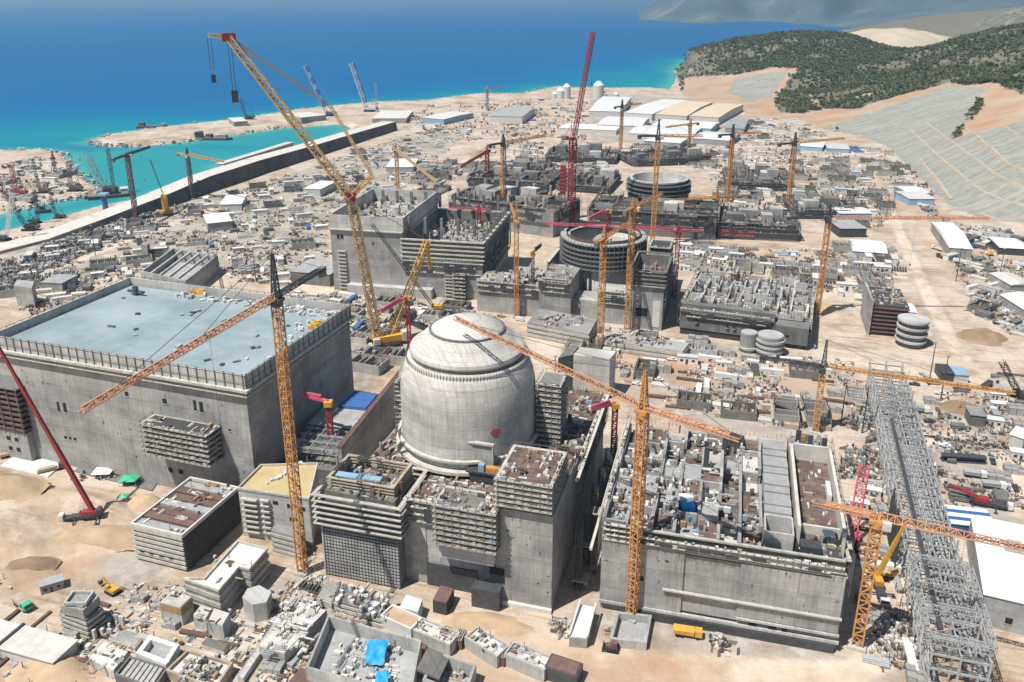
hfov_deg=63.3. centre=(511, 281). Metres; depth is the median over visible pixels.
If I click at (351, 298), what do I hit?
shipping container
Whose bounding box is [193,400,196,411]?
window
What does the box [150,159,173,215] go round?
piling rig
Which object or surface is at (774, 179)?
fourth auxiliary base
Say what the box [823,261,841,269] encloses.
foundation
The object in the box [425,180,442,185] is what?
foundation
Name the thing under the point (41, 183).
block group
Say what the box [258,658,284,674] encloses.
block group
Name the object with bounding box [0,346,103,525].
mobile crane
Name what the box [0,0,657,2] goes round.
sky
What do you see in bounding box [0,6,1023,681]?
ground
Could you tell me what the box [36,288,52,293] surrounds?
panel stack
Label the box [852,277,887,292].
foundation
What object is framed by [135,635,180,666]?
white frame tub
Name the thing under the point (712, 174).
site cabin
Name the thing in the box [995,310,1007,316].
flatbed lorry
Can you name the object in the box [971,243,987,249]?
shipping container
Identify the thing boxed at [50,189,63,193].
block group
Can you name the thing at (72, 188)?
crawler crane
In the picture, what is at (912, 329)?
banded tank
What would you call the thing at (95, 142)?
shore rocks
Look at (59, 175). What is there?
block group
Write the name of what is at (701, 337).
block group
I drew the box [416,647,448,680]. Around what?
slanting lid
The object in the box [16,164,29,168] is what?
panel stack
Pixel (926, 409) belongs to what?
dump truck
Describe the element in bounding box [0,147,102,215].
shore rocks
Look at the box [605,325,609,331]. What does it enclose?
plank stack
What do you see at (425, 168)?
foundation
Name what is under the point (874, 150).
foundation
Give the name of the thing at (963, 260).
shipping container
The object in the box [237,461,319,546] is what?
yellow roof block
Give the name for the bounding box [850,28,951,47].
bare hill
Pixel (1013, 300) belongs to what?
yard shed
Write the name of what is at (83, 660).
rebar bundle
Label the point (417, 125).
site cabin
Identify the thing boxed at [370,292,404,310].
foundation
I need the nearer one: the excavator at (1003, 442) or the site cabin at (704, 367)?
the excavator at (1003, 442)
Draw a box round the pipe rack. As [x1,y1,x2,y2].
[866,359,998,681]
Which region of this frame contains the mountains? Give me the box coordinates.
[639,0,1023,27]
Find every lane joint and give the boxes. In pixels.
[456,628,466,649]
[499,653,504,666]
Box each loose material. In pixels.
[0,127,471,316]
[0,156,80,200]
[0,203,194,283]
[0,573,253,681]
[70,467,156,490]
[232,548,332,676]
[255,587,405,681]
[288,290,508,353]
[402,98,589,155]
[412,159,606,190]
[547,615,739,657]
[551,328,862,424]
[630,143,887,226]
[680,246,898,294]
[740,117,824,146]
[812,148,913,183]
[837,393,883,480]
[846,464,925,671]
[897,170,938,211]
[908,371,1023,509]
[926,211,1023,334]
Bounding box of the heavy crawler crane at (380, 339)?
[207,33,431,347]
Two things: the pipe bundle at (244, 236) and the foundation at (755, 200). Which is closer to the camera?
the pipe bundle at (244, 236)
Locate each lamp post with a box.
[840,378,848,426]
[861,385,870,432]
[928,341,937,385]
[940,355,950,398]
[955,248,962,281]
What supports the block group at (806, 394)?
on the ground
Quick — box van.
[515,316,524,320]
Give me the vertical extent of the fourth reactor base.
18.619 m
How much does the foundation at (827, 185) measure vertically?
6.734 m
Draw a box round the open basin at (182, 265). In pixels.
[140,248,219,285]
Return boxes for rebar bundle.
[0,657,9,666]
[3,608,20,620]
[30,610,51,627]
[74,656,89,664]
[99,601,110,607]
[178,628,211,637]
[218,639,239,647]
[231,659,244,664]
[421,643,426,658]
[649,393,676,399]
[665,404,689,409]
[676,376,702,382]
[678,370,698,374]
[736,394,763,399]
[757,409,770,414]
[812,378,833,382]
[823,397,852,404]
[852,525,884,534]
[860,542,877,548]
[889,613,912,619]
[935,406,943,419]
[947,484,984,493]
[997,372,1023,376]
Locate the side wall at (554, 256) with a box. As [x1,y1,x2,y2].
[546,245,562,267]
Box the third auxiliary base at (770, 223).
[716,203,801,241]
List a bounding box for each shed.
[0,619,78,663]
[40,274,78,290]
[203,212,232,231]
[220,194,246,210]
[289,259,333,286]
[303,180,336,196]
[372,111,412,122]
[386,158,417,171]
[422,111,472,124]
[433,585,453,614]
[490,107,534,123]
[560,123,618,134]
[589,96,630,117]
[597,116,648,131]
[624,99,687,120]
[628,125,700,142]
[644,137,687,147]
[652,119,719,131]
[655,101,711,121]
[689,103,742,122]
[693,131,739,145]
[725,119,748,133]
[797,141,825,151]
[824,143,849,152]
[828,220,867,237]
[832,207,871,221]
[849,148,864,154]
[849,239,887,257]
[893,186,929,194]
[893,191,934,205]
[907,303,916,313]
[930,221,972,258]
[934,363,954,381]
[943,505,990,536]
[949,366,969,383]
[964,405,987,426]
[988,237,1023,255]
[989,271,1023,290]
[999,291,1023,316]
[1008,426,1023,447]
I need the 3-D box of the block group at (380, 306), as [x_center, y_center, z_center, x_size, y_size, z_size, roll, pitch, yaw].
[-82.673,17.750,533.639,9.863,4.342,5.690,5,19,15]
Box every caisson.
[228,117,247,126]
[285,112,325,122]
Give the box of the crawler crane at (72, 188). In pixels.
[66,161,83,191]
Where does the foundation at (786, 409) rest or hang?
on the ground
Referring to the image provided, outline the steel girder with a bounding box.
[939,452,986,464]
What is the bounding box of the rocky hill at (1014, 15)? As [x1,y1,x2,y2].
[971,6,1023,28]
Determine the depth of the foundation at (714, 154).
1053.53 m
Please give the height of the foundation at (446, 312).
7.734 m
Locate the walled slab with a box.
[526,309,596,343]
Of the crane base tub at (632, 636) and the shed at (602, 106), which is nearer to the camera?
the crane base tub at (632, 636)
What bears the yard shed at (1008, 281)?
on the ground
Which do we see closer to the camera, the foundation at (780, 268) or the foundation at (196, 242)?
the foundation at (780, 268)
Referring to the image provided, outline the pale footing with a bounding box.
[85,641,132,678]
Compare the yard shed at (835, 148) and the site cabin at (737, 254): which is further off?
the yard shed at (835, 148)
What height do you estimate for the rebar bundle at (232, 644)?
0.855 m
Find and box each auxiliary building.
[597,415,855,653]
[677,263,815,349]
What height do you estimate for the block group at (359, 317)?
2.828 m
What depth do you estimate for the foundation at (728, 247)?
658.99 m
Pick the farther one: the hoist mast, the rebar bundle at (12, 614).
the hoist mast
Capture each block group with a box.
[0,178,12,184]
[1,175,20,182]
[4,193,20,201]
[15,194,37,202]
[25,165,39,170]
[33,181,48,187]
[46,172,64,178]
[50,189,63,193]
[57,170,70,176]
[62,168,77,174]
[63,630,79,638]
[64,182,78,185]
[66,235,78,240]
[102,228,113,231]
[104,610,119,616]
[128,591,148,603]
[150,597,162,610]
[161,617,180,630]
[238,264,255,270]
[239,265,257,274]
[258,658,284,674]
[268,222,279,226]
[277,179,287,183]
[290,208,302,213]
[291,211,303,216]
[293,220,301,226]
[301,219,309,225]
[319,293,332,299]
[329,291,338,296]
[337,199,345,203]
[345,170,351,174]
[351,169,358,174]
[351,346,362,353]
[352,314,363,319]
[377,304,391,313]
[417,673,435,681]
[460,309,475,312]
[464,169,474,172]
[521,150,530,154]
[620,367,629,377]
[650,361,671,373]
[685,262,696,267]
[687,339,707,346]
[688,334,708,343]
[689,246,702,250]
[716,250,732,257]
[717,348,735,356]
[717,389,733,397]
[724,379,743,388]
[727,364,749,374]
[799,262,810,267]
[800,391,810,398]
[808,160,817,163]
[826,388,848,397]
[828,404,841,413]
[850,258,861,262]
[855,590,871,609]
[862,609,890,626]
[875,500,888,512]
[879,271,892,277]
[879,543,903,559]
[886,246,893,252]
[904,663,936,681]
[923,395,940,405]
[979,259,993,265]
[985,468,1012,483]
[993,300,1002,306]
[1000,228,1010,233]
[1002,462,1023,475]
[1006,402,1023,415]
[1012,418,1023,427]
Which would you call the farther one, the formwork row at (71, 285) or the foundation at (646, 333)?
the formwork row at (71, 285)
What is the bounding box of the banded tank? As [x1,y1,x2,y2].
[894,313,929,348]
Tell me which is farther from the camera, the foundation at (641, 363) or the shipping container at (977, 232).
the shipping container at (977, 232)
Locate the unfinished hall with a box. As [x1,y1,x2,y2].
[328,188,510,299]
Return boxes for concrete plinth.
[108,628,141,650]
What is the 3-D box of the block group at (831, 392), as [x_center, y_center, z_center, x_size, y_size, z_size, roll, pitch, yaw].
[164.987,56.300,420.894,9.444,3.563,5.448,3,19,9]
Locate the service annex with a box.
[0,374,37,460]
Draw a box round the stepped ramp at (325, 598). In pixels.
[316,580,340,609]
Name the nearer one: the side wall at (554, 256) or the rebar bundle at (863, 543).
the rebar bundle at (863, 543)
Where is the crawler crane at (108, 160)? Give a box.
[106,148,114,185]
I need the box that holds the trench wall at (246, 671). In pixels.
[237,591,297,681]
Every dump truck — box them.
[10,592,32,612]
[673,623,702,639]
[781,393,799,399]
[910,404,929,413]
[963,468,987,478]
[981,379,992,387]
[982,479,1006,489]
[989,406,1000,416]
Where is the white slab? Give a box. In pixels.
[0,457,58,477]
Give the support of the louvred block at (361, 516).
on the ground
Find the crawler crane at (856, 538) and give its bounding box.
[848,463,870,552]
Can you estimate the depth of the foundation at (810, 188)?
864.20 m
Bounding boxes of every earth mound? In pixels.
[0,475,49,500]
[4,655,89,681]
[5,556,61,570]
[50,525,135,551]
[127,494,159,511]
[441,612,517,630]
[495,621,533,637]
[779,366,801,375]
[814,303,838,312]
[939,400,975,414]
[956,328,1008,346]
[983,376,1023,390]
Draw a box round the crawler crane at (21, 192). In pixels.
[9,164,28,194]
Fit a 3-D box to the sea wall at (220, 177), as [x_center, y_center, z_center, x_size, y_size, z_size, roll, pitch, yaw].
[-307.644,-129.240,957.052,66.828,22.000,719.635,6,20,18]
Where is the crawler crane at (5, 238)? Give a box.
[0,192,18,241]
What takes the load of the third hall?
on the ground
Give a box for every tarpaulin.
[364,638,387,665]
[375,670,389,681]
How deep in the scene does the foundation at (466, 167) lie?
972.41 m
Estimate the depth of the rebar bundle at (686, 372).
444.98 m
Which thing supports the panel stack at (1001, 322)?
on the ground
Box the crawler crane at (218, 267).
[213,253,231,288]
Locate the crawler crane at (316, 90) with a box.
[303,65,336,115]
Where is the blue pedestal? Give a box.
[97,192,109,209]
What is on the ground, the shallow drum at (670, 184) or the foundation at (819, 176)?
the foundation at (819, 176)
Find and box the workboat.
[35,201,51,213]
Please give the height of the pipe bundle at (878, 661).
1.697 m
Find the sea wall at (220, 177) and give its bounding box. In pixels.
[0,121,396,253]
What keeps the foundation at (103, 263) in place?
on the ground
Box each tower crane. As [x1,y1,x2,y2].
[50,151,56,171]
[78,253,326,577]
[111,146,150,217]
[176,148,223,199]
[391,143,437,188]
[450,203,490,231]
[453,315,741,624]
[460,146,490,175]
[483,85,504,110]
[487,134,546,197]
[510,203,520,318]
[546,222,703,299]
[593,220,630,349]
[614,99,640,148]
[622,191,662,332]
[637,119,702,247]
[661,189,751,202]
[665,118,699,147]
[718,124,760,202]
[759,339,1015,434]
[777,132,844,208]
[786,203,990,317]
[813,498,1023,653]
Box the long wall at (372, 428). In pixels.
[337,370,398,462]
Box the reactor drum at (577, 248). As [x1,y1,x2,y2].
[559,221,647,291]
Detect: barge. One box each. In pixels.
[87,185,132,200]
[136,119,167,128]
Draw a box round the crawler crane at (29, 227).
[0,181,40,230]
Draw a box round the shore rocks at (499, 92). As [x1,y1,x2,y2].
[371,86,623,101]
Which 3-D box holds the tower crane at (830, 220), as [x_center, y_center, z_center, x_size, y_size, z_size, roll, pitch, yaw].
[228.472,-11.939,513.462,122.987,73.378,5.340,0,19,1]
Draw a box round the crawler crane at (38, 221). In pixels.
[26,189,41,223]
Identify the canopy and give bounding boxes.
[90,467,111,476]
[116,494,129,502]
[118,475,139,486]
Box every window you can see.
[62,402,67,413]
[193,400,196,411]
[199,402,203,412]
[748,622,756,626]
[768,626,776,633]
[1004,617,1012,625]
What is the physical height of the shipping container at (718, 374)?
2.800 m
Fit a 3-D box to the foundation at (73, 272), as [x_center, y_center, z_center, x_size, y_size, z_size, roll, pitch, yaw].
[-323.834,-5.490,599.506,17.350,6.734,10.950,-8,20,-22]
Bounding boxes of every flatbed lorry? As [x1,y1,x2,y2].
[0,452,10,458]
[36,461,63,472]
[764,254,777,257]
[865,568,898,578]
[931,244,942,250]
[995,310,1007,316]
[1005,265,1021,270]
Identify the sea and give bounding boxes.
[0,2,850,230]
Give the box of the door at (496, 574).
[489,566,503,583]
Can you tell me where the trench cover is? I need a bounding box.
[287,613,334,668]
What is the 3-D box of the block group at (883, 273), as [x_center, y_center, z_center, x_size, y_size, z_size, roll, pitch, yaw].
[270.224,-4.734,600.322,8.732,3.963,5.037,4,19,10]
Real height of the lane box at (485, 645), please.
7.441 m
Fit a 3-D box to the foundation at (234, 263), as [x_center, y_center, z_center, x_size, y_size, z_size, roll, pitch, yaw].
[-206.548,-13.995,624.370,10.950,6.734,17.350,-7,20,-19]
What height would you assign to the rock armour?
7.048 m
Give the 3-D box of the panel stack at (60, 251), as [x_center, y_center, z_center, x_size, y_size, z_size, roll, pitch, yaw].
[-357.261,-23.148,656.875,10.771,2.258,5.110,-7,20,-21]
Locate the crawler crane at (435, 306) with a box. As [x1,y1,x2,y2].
[371,223,447,309]
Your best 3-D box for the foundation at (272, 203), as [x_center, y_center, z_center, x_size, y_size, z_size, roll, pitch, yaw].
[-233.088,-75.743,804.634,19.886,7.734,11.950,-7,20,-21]
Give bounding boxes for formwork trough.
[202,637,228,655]
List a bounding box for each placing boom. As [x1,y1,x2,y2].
[301,391,336,451]
[380,295,411,347]
[530,243,541,281]
[588,209,611,233]
[591,400,619,459]
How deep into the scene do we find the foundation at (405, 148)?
1100.45 m
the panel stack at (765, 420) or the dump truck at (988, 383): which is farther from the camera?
the dump truck at (988, 383)
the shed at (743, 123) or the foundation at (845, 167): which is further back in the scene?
the shed at (743, 123)
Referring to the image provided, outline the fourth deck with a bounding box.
[555,168,621,193]
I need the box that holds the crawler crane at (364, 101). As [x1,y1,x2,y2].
[349,62,377,111]
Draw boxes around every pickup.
[631,381,640,385]
[895,637,913,645]
[909,381,919,385]
[923,418,935,423]
[932,470,945,475]
[934,390,945,394]
[938,442,950,447]
[989,457,996,464]
[1011,483,1019,491]
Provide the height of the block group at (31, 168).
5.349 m
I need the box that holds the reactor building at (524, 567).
[370,385,608,614]
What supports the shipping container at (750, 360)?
on the ground
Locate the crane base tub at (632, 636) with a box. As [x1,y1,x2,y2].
[609,611,651,649]
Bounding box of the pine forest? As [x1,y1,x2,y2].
[675,22,1023,108]
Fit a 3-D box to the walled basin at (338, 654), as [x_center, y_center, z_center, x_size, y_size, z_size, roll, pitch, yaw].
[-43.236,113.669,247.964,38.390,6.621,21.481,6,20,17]
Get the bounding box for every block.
[130,476,241,570]
[160,590,194,625]
[183,540,270,611]
[193,605,212,629]
[204,608,231,640]
[216,142,293,167]
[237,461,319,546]
[242,585,272,621]
[259,594,326,666]
[310,453,427,588]
[400,595,422,615]
[476,250,676,330]
[558,346,578,390]
[572,347,615,397]
[587,190,720,239]
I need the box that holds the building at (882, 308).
[860,282,909,335]
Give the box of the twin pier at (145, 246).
[141,242,149,254]
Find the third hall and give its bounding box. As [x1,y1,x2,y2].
[449,178,582,237]
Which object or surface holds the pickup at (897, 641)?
on the ground
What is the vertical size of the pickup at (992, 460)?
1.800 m
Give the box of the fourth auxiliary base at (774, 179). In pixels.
[722,165,794,191]
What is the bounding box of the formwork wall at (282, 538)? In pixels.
[271,523,304,557]
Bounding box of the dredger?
[194,131,232,140]
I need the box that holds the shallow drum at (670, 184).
[626,171,691,199]
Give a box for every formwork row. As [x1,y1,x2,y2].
[67,280,75,291]
[86,246,100,251]
[136,238,142,245]
[151,221,168,227]
[220,238,235,244]
[226,610,235,618]
[298,580,322,594]
[739,247,744,252]
[751,363,759,375]
[759,256,765,261]
[781,420,804,428]
[818,283,832,288]
[824,275,844,284]
[891,265,906,272]
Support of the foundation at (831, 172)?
on the ground
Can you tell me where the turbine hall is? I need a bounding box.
[0,276,355,487]
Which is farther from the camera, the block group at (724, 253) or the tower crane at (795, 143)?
the tower crane at (795, 143)
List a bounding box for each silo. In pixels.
[552,91,556,98]
[556,87,563,98]
[563,84,570,98]
[593,81,603,98]
[738,329,757,353]
[755,330,784,356]
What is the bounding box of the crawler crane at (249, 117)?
[239,99,254,119]
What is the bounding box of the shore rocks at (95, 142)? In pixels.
[83,104,344,147]
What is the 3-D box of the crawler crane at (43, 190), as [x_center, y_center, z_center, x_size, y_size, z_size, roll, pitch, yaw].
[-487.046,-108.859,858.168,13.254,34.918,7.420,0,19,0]
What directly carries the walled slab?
on the ground
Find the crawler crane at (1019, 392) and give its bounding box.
[996,359,1023,399]
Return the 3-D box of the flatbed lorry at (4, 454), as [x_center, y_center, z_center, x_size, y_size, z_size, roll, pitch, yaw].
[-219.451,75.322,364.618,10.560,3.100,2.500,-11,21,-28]
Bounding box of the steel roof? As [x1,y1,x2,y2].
[286,391,377,489]
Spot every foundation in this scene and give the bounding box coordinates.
[0,281,15,298]
[8,273,43,286]
[51,269,77,276]
[83,229,105,242]
[87,255,118,269]
[122,251,152,265]
[124,216,141,229]
[134,222,155,231]
[147,248,163,259]
[183,236,206,246]
[186,205,200,216]
[225,188,239,194]
[229,255,244,268]
[243,203,255,211]
[246,180,265,188]
[261,199,282,207]
[281,184,300,192]
[287,235,315,249]
[293,181,304,189]
[312,175,330,183]
[339,183,359,193]
[343,303,364,314]
[348,147,365,154]
[350,330,368,343]
[351,174,364,182]
[352,350,389,375]
[354,323,392,338]
[362,342,397,356]
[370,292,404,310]
[380,343,409,365]
[387,307,415,325]
[391,292,415,305]
[399,145,408,150]
[408,175,429,183]
[413,171,429,176]
[418,186,435,190]
[419,166,435,170]
[420,307,449,319]
[425,128,434,133]
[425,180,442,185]
[427,172,439,179]
[432,168,447,173]
[432,182,450,191]
[434,160,447,166]
[434,187,445,193]
[435,173,451,179]
[435,307,465,319]
[440,166,458,174]
[441,296,471,310]
[442,158,456,165]
[453,162,463,167]
[462,165,475,170]
[466,160,478,167]
[477,161,496,168]
[483,159,499,164]
[513,154,531,161]
[529,160,545,168]
[531,157,545,161]
[538,160,552,167]
[545,142,620,163]
[561,336,584,351]
[577,162,593,170]
[579,338,601,349]
[631,357,657,382]
[635,142,651,148]
[635,326,658,339]
[671,388,712,411]
[679,253,701,264]
[686,160,699,164]
[688,338,717,355]
[689,238,715,250]
[697,159,715,166]
[698,260,720,270]
[706,152,719,157]
[709,190,731,199]
[715,397,756,421]
[716,180,727,187]
[716,183,737,192]
[716,243,737,251]
[722,152,732,158]
[726,255,750,264]
[729,157,742,161]
[730,189,738,194]
[730,197,739,201]
[731,164,747,170]
[733,153,741,157]
[733,161,744,165]
[733,259,751,274]
[738,196,759,204]
[749,189,762,200]
[749,262,763,274]
[752,120,764,124]
[753,164,770,169]
[755,133,769,138]
[767,267,799,279]
[768,256,783,268]
[770,392,799,429]
[771,263,798,271]
[773,194,793,202]
[783,148,800,155]
[783,260,803,270]
[784,359,822,379]
[786,158,802,163]
[787,269,811,283]
[790,172,808,180]
[793,184,803,189]
[794,168,804,173]
[794,195,807,199]
[799,395,831,430]
[804,184,815,192]
[804,191,818,198]
[806,265,837,280]
[815,255,839,263]
[816,174,830,179]
[817,156,828,161]
[817,165,835,171]
[817,182,834,188]
[820,168,840,175]
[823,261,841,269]
[825,158,841,164]
[826,173,844,180]
[828,179,845,185]
[829,239,857,253]
[830,163,849,171]
[832,154,849,161]
[835,170,849,175]
[838,262,869,277]
[843,385,867,407]
[844,174,855,182]
[845,189,857,198]
[847,200,866,207]
[848,219,869,227]
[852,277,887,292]
[856,269,875,280]
[858,156,873,162]
[860,169,873,178]
[861,192,882,199]
[866,164,881,170]
[866,186,888,196]
[867,147,881,152]
[868,275,892,287]
[869,157,888,165]
[872,251,891,263]
[873,198,895,207]
[875,167,896,176]
[877,206,890,215]
[882,160,902,167]
[884,149,893,155]
[889,164,900,169]
[892,168,903,176]
[892,180,914,185]
[895,162,910,169]
[963,296,997,314]
[965,234,974,243]
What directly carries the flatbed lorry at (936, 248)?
on the ground
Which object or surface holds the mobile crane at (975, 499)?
on the ground
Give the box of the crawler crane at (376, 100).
[371,83,378,108]
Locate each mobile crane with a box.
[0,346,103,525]
[859,523,906,606]
[947,483,1013,514]
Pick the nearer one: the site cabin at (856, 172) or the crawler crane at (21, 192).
the crawler crane at (21, 192)
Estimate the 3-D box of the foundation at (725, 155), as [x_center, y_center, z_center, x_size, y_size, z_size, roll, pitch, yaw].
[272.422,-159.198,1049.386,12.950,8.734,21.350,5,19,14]
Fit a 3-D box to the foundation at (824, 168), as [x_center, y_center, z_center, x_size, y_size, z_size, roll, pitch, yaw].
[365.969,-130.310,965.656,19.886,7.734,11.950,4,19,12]
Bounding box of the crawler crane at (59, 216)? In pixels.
[49,196,65,218]
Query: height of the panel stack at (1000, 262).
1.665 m
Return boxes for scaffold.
[137,412,223,469]
[394,377,401,435]
[431,481,500,554]
[452,271,466,300]
[493,441,567,515]
[535,368,568,446]
[571,392,626,590]
[648,238,673,255]
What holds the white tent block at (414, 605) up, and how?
on the ground
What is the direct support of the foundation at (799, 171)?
on the ground
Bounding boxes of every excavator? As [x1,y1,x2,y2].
[98,576,120,597]
[986,250,998,255]
[1001,436,1009,444]
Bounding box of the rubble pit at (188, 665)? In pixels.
[166,649,233,681]
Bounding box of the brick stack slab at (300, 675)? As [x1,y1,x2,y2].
[289,667,312,681]
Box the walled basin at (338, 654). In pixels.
[306,615,421,681]
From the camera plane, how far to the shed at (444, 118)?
1356.67 m
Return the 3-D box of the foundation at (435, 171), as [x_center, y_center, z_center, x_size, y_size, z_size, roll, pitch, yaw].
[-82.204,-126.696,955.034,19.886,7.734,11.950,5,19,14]
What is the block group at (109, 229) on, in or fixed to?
on the ground
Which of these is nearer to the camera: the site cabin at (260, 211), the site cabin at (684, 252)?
the site cabin at (684, 252)
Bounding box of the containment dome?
[396,312,539,483]
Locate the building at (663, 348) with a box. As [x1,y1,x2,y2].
[596,333,689,358]
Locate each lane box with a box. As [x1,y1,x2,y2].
[380,604,422,637]
[412,617,460,655]
[464,626,509,668]
[504,641,549,681]
[544,653,582,681]
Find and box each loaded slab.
[333,580,369,616]
[356,591,393,628]
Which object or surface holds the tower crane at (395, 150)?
on the ground
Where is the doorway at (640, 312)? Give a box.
[636,307,647,316]
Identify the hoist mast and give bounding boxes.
[559,165,566,195]
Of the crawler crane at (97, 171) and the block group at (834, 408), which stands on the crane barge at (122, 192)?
the crawler crane at (97, 171)
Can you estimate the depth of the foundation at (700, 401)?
408.49 m
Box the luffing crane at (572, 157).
[561,31,595,226]
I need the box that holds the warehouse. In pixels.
[966,514,1023,635]
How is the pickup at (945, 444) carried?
on the ground
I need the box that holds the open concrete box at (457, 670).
[422,654,475,681]
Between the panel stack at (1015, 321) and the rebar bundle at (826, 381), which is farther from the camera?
the panel stack at (1015, 321)
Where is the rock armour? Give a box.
[14,219,76,237]
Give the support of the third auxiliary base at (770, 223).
on the ground
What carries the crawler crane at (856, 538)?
on the ground
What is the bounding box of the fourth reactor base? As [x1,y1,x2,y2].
[612,144,710,166]
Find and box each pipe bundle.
[38,263,44,269]
[80,277,85,284]
[115,264,133,268]
[237,234,252,238]
[249,212,257,218]
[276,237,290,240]
[713,266,731,270]
[771,250,788,255]
[848,252,856,257]
[851,559,872,567]
[859,477,883,486]
[862,654,890,667]
[893,576,901,591]
[972,296,991,301]
[977,283,1002,292]
[981,224,1001,229]
[981,231,999,236]
[997,232,1009,237]
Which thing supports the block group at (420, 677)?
on the ground
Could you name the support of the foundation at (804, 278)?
on the ground
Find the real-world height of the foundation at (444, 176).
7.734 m
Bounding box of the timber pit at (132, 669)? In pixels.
[114,656,167,681]
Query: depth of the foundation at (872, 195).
831.54 m
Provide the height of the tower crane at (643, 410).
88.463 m
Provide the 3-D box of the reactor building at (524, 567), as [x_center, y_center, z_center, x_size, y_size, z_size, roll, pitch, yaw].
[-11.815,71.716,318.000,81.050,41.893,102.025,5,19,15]
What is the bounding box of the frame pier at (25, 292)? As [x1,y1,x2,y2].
[14,280,37,307]
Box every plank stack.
[103,632,119,638]
[117,246,129,250]
[134,632,148,642]
[173,586,185,593]
[175,242,186,246]
[243,621,256,628]
[258,278,269,284]
[274,601,285,608]
[300,654,310,660]
[380,316,388,322]
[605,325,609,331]
[673,386,687,390]
[740,353,756,359]
[759,402,770,409]
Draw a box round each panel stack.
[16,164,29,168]
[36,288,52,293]
[53,249,67,252]
[71,291,86,295]
[82,283,92,290]
[84,266,95,271]
[107,265,114,272]
[121,267,127,272]
[122,235,134,239]
[125,270,133,277]
[140,262,151,267]
[166,241,175,244]
[180,219,191,222]
[230,228,239,231]
[263,226,273,230]
[305,292,318,297]
[328,297,342,302]
[415,310,424,316]
[422,306,433,309]
[651,381,669,390]
[746,203,754,206]
[747,372,752,380]
[758,415,777,425]
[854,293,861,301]
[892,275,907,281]
[921,207,932,211]
[925,378,939,384]
[947,457,956,463]
[948,489,970,502]
[950,422,965,429]
[953,383,968,392]
[960,267,976,273]
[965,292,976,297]
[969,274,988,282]
[970,234,980,239]
[970,261,982,266]
[970,265,983,270]
[972,256,985,261]
[974,309,994,319]
[977,289,989,294]
[984,268,997,272]
[990,373,1004,377]
[992,488,1009,503]
[994,261,1006,264]
[997,320,1015,328]
[1009,318,1022,324]
[1010,234,1023,241]
[1012,330,1023,338]
[1015,399,1023,403]
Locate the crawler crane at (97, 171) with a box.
[84,155,114,192]
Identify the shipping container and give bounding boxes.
[20,271,36,274]
[28,302,49,308]
[46,292,65,298]
[52,295,72,301]
[133,230,148,234]
[338,291,354,296]
[346,294,357,303]
[353,320,363,330]
[382,185,392,187]
[404,306,422,311]
[643,357,664,362]
[696,383,701,392]
[698,354,720,360]
[704,377,709,391]
[714,371,737,379]
[747,358,769,366]
[760,367,783,374]
[780,356,802,361]
[811,248,825,251]
[838,274,844,281]
[876,560,911,573]
[903,175,914,177]
[903,640,918,670]
[953,257,970,264]
[965,283,978,290]
[969,230,983,235]
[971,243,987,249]
[987,281,998,286]
[1013,261,1023,265]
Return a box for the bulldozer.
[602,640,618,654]
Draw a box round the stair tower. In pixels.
[59,590,129,649]
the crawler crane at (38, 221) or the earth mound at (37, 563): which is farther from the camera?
the crawler crane at (38, 221)
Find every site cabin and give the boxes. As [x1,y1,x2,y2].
[23,250,35,260]
[29,161,41,165]
[31,172,44,178]
[39,573,64,594]
[41,161,54,166]
[42,177,57,182]
[44,253,59,258]
[45,244,58,251]
[78,239,90,242]
[90,271,103,276]
[91,239,98,246]
[114,226,120,232]
[132,248,141,254]
[154,246,167,252]
[202,196,208,201]
[203,203,213,208]
[232,246,243,252]
[241,223,248,228]
[246,274,251,281]
[248,224,255,231]
[251,208,267,215]
[251,245,262,249]
[258,194,269,199]
[268,187,273,193]
[270,280,287,286]
[272,240,284,245]
[272,271,289,280]
[276,255,283,264]
[283,180,297,185]
[295,212,310,218]
[296,193,306,196]
[302,195,313,199]
[304,255,314,260]
[314,224,327,230]
[389,176,394,181]
[414,123,423,127]
[504,151,513,154]
[515,149,523,153]
[597,162,607,166]
[603,347,619,354]
[675,250,694,258]
[677,353,698,364]
[678,242,692,250]
[678,264,689,270]
[692,250,701,256]
[701,363,707,375]
[709,172,718,177]
[709,246,723,253]
[709,400,731,411]
[711,257,725,264]
[715,359,732,366]
[729,252,744,257]
[736,201,746,206]
[757,162,765,165]
[757,188,770,194]
[759,262,772,269]
[786,250,799,255]
[791,253,795,259]
[793,190,804,193]
[812,264,822,267]
[812,273,819,283]
[818,179,828,183]
[834,187,846,192]
[836,281,859,290]
[837,287,843,296]
[850,496,869,509]
[851,171,860,174]
[853,261,866,265]
[856,198,867,203]
[860,177,870,182]
[863,485,881,497]
[864,252,872,261]
[865,153,874,156]
[867,262,884,267]
[868,209,876,215]
[869,162,878,165]
[874,264,891,271]
[885,260,891,264]
[887,186,893,191]
[890,254,898,263]
[943,252,959,260]
[980,240,990,245]
[985,415,1005,428]
[988,390,1006,400]
[989,400,1007,409]
[1008,447,1023,459]
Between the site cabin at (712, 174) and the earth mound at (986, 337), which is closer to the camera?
the earth mound at (986, 337)
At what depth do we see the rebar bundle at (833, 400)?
412.83 m
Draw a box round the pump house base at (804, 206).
[783,195,855,218]
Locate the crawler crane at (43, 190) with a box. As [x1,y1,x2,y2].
[31,159,50,192]
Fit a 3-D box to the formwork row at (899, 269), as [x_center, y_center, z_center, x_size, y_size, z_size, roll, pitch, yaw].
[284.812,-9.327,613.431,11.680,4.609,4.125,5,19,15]
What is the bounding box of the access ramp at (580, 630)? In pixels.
[568,599,596,647]
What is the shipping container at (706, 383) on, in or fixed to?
on the ground
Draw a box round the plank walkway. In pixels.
[249,588,308,681]

